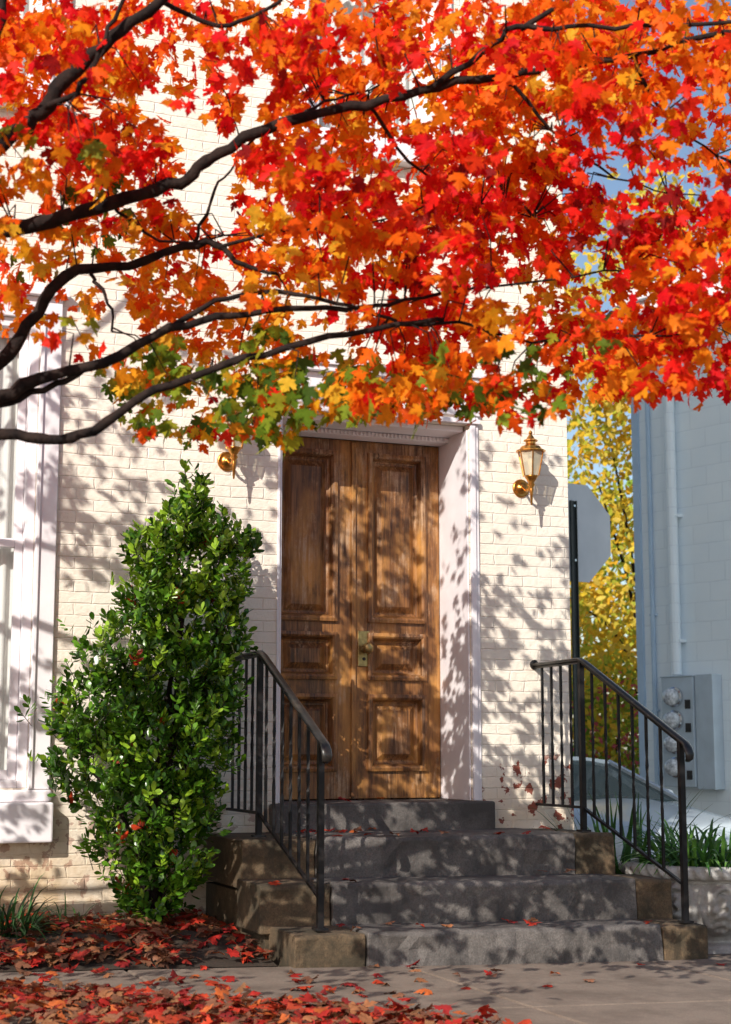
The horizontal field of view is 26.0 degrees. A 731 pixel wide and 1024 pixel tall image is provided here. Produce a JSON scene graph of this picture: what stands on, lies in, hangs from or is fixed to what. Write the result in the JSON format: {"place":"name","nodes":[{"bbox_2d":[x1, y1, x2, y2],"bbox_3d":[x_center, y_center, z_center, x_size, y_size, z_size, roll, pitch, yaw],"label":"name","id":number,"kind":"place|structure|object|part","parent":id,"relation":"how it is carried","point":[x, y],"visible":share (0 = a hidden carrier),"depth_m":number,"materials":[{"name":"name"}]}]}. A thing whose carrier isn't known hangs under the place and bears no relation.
{"place":"outdoors","nodes":[
{"label":"outdoors","id":0,"kind":"place"},
{"bbox_2d":[0,749,639,972],"bbox_3d":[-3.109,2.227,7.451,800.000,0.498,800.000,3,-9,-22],"label":"ground","id":1,"kind":"structure","parent":0,"point":[126,970],"depth_m":7.32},
{"bbox_2d":[0,918,276,971],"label":"planting bed","id":2,"kind":"object","parent":1,"relation":"on","point":[212,959],"visible":0.41,"depth_m":7.20,"materials":[{"name":"soil"}]},
{"bbox_2d":[0,877,82,949],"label":"grass clump","id":3,"kind":"object","parent":2,"relation":"on","point":[22,920],"visible":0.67,"depth_m":7.36,"materials":[{"name":"green plant"}]},
{"bbox_2d":[15,892,121,930],"bbox_3d":[-1.484,1.986,7.750,0.515,0.228,0.602,-4,-9,23],"label":"grass clump","id":4,"kind":"object","parent":2,"relation":"on","point":[65,915],"visible":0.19,"depth_m":7.77,"materials":[{"name":"green plant"}]},
{"bbox_2d":[14,459,264,929],"bbox_3d":[-1.123,0.921,7.941,1.229,2.438,0.939,3,-9,-22],"label":"evergreen shrub","id":5,"kind":"object","parent":2,"relation":"on","point":[150,859],"visible":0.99,"depth_m":7.82,"materials":[{"name":"green plant"}]},
{"bbox_2d":[0,0,573,919],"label":"brick house","id":6,"kind":"structure","parent":1,"relation":"on","point":[406,602],"depth_m":9.16,"materials":[{"name":"white brick"}]},
{"bbox_2d":[0,283,69,843],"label":"window","id":7,"kind":"structure","parent":6,"relation":"in","point":[26,816],"depth_m":8.30,"materials":[{"name":"white paint"}]},
{"bbox_2d":[0,0,71,109],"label":"window","id":8,"kind":"structure","parent":6,"relation":"in","point":[39,8],"depth_m":8.75,"materials":[{"name":"white paint"}]},
{"bbox_2d":[217,400,245,478],"bbox_3d":[-0.726,-0.397,8.687,0.176,0.448,0.222,3,-9,-22],"label":"wall lantern","id":9,"kind":"object","parent":6,"relation":"attached to","point":[226,461],"depth_m":8.65,"materials":[{"name":"gold metal"}]},
{"bbox_2d":[280,436,351,799],"bbox_3d":[-0.350,0.604,9.258,0.569,2.114,0.069,3,-9,-22],"label":"door","id":10,"kind":"structure","parent":6,"relation":"in","point":[316,559],"depth_m":9.29,"materials":[{"name":"brown wood"}]},
{"bbox_2d":[289,0,452,171],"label":"window","id":11,"kind":"structure","parent":6,"relation":"in","point":[405,148],"depth_m":9.58,"materials":[{"name":"white paint"}]},
{"bbox_2d":[351,441,440,798],"bbox_3d":[0.189,0.630,9.438,0.575,2.114,0.135,3,-9,-22],"label":"door","id":12,"kind":"structure","parent":6,"relation":"in","point":[395,628],"depth_m":9.46,"materials":[{"name":"brown wood"}]},
{"bbox_2d":[513,430,545,504],"bbox_3d":[0.966,-0.258,9.358,0.176,0.448,0.222,3,-9,-22],"label":"wall lantern","id":13,"kind":"object","parent":6,"relation":"attached to","point":[530,452],"depth_m":9.31,"materials":[{"name":"gold metal"}]},
{"bbox_2d":[0,0,730,455],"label":"maple tree","id":14,"kind":"object","parent":1,"relation":"on","point":[558,42],"visible":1,"depth_m":5.22,"materials":[{"name":"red plant"}]},
{"bbox_2d":[203,828,707,967],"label":"entrance steps","id":15,"kind":"structure","parent":1,"relation":"on","point":[473,887],"depth_m":7.85,"materials":[{"name":"grey stone"}]},
{"bbox_2d":[226,650,331,930],"bbox_3d":[-0.467,1.333,7.896,0.082,1.331,1.403,4,-9,-24],"label":"stair railing","id":16,"kind":"object","parent":15,"relation":"on","point":[324,753],"visible":0.83,"depth_m":7.78,"materials":[{"name":"black metal"}]},
{"bbox_2d":[530,658,693,922],"bbox_3d":[1.294,1.460,8.595,0.122,1.378,1.411,4,-9,-28],"label":"stair railing","id":17,"kind":"object","parent":15,"relation":"on","point":[685,752],"visible":1,"depth_m":8.53,"materials":[{"name":"black metal"}]},
{"bbox_2d":[566,343,638,769],"bbox_3d":[3.976,1.043,25.560,4.054,8.176,5.621,-5,-10,28],"label":"yellow tree","id":18,"kind":"object","parent":1,"relation":"on","point":[602,613],"visible":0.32,"depth_m":24.78,"materials":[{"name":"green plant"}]},
{"bbox_2d":[567,443,638,771],"bbox_3d":[4.940,1.862,30.396,5.138,7.958,8.747,-7,-11,40],"label":"yellow tree","id":19,"kind":"object","parent":1,"relation":"on","point":[630,506],"visible":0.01,"depth_m":29.78,"materials":[{"name":"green plant"}]},
{"bbox_2d":[564,159,722,444],"bbox_3d":[5.079,-0.273,24.583,4.115,10.496,7.159,-7,-11,42],"label":"yellow tree","id":20,"kind":"object","parent":1,"relation":"on","point":[620,410],"visible":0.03,"depth_m":23.61,"materials":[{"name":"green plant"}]},
{"bbox_2d":[0,956,730,1023],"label":"sidewalk","id":21,"kind":"structure","parent":0,"point":[695,991],"depth_m":6.62,"materials":[{"name":"concrete"}]},
{"bbox_2d":[0,796,724,1023],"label":"fallen leaves","id":22,"kind":"object","parent":21,"relation":"on","point":[116,1005],"visible":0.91,"depth_m":5.88,"materials":[{"name":"red plant"}]},
{"bbox_2d":[572,660,639,774],"bbox_3d":[3.612,3.520,23.849,2.484,2.681,2.079,0,-8,1],"label":"flowering shrub","id":23,"kind":"object","parent":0,"point":[624,704],"visible":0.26,"depth_m":23.49,"materials":[{"name":"yellow plant"}]},
{"bbox_2d":[561,0,730,749],"label":"sky","id":24,"kind":"structure","parent":0,"point":[612,187],"materials":[{"name":"blue"}]},
{"bbox_2d":[615,261,730,817],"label":"neighbour building","id":25,"kind":"structure","parent":0,"point":[681,463],"depth_m":16.41,"materials":[{"name":"blue paint"}]},
{"bbox_2d":[660,674,724,789],"bbox_3d":[3.248,2.214,15.982,0.298,1.140,0.670,6,-10,-37],"label":"electric meter box","id":26,"kind":"object","parent":25,"relation":"attached to","point":[692,711],"visible":0.87,"depth_m":15.89,"materials":[{"name":"grey paint"}]},
{"bbox_2d":[708,953,730,956],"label":"driveway","id":27,"kind":"structure","parent":0,"point":[718,955],"depth_m":8.31,"materials":[{"name":"concrete"}]},
{"bbox_2d":[568,483,610,756],"bbox_3d":[1.899,1.583,14.262,0.900,3.730,0.047,5,-10,-32],"label":"stop sign","id":28,"kind":"object","parent":27,"relation":"on","point":[589,536],"visible":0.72,"depth_m":14.53,"materials":[{"name":"metal"}]},
{"bbox_2d":[573,757,730,863],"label":"parked car","id":29,"kind":"object","parent":27,"relation":"on","point":[702,820],"visible":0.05,"depth_m":12.18,"materials":[{"name":"silver metal"}]},
{"bbox_3d":[1.102,2.239,13.449,1.520,0.375,2.730,6,-10,-36],"label":"window","id":30,"kind":"part","parent":29,"relation":"part of","materials":[{"name":"grey glass"}]},
{"bbox_2d":[618,856,730,953],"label":"stone planter","id":31,"kind":"object","parent":27,"relation":"on","point":[709,905],"visible":0.41,"depth_m":8.44,"materials":[{"name":"stone"}]},
{"bbox_2d":[523,788,729,894],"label":"leafy plant","id":32,"kind":"object","parent":31,"relation":"in","point":[626,850],"visible":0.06,"depth_m":8.97,"materials":[{"name":"green plant"}]},
{"bbox_2d":[615,810,730,875],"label":"leafy plant","id":33,"kind":"object","parent":31,"relation":"on","point":[716,855],"visible":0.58,"depth_m":8.73,"materials":[{"name":"green plant"}]}
]}

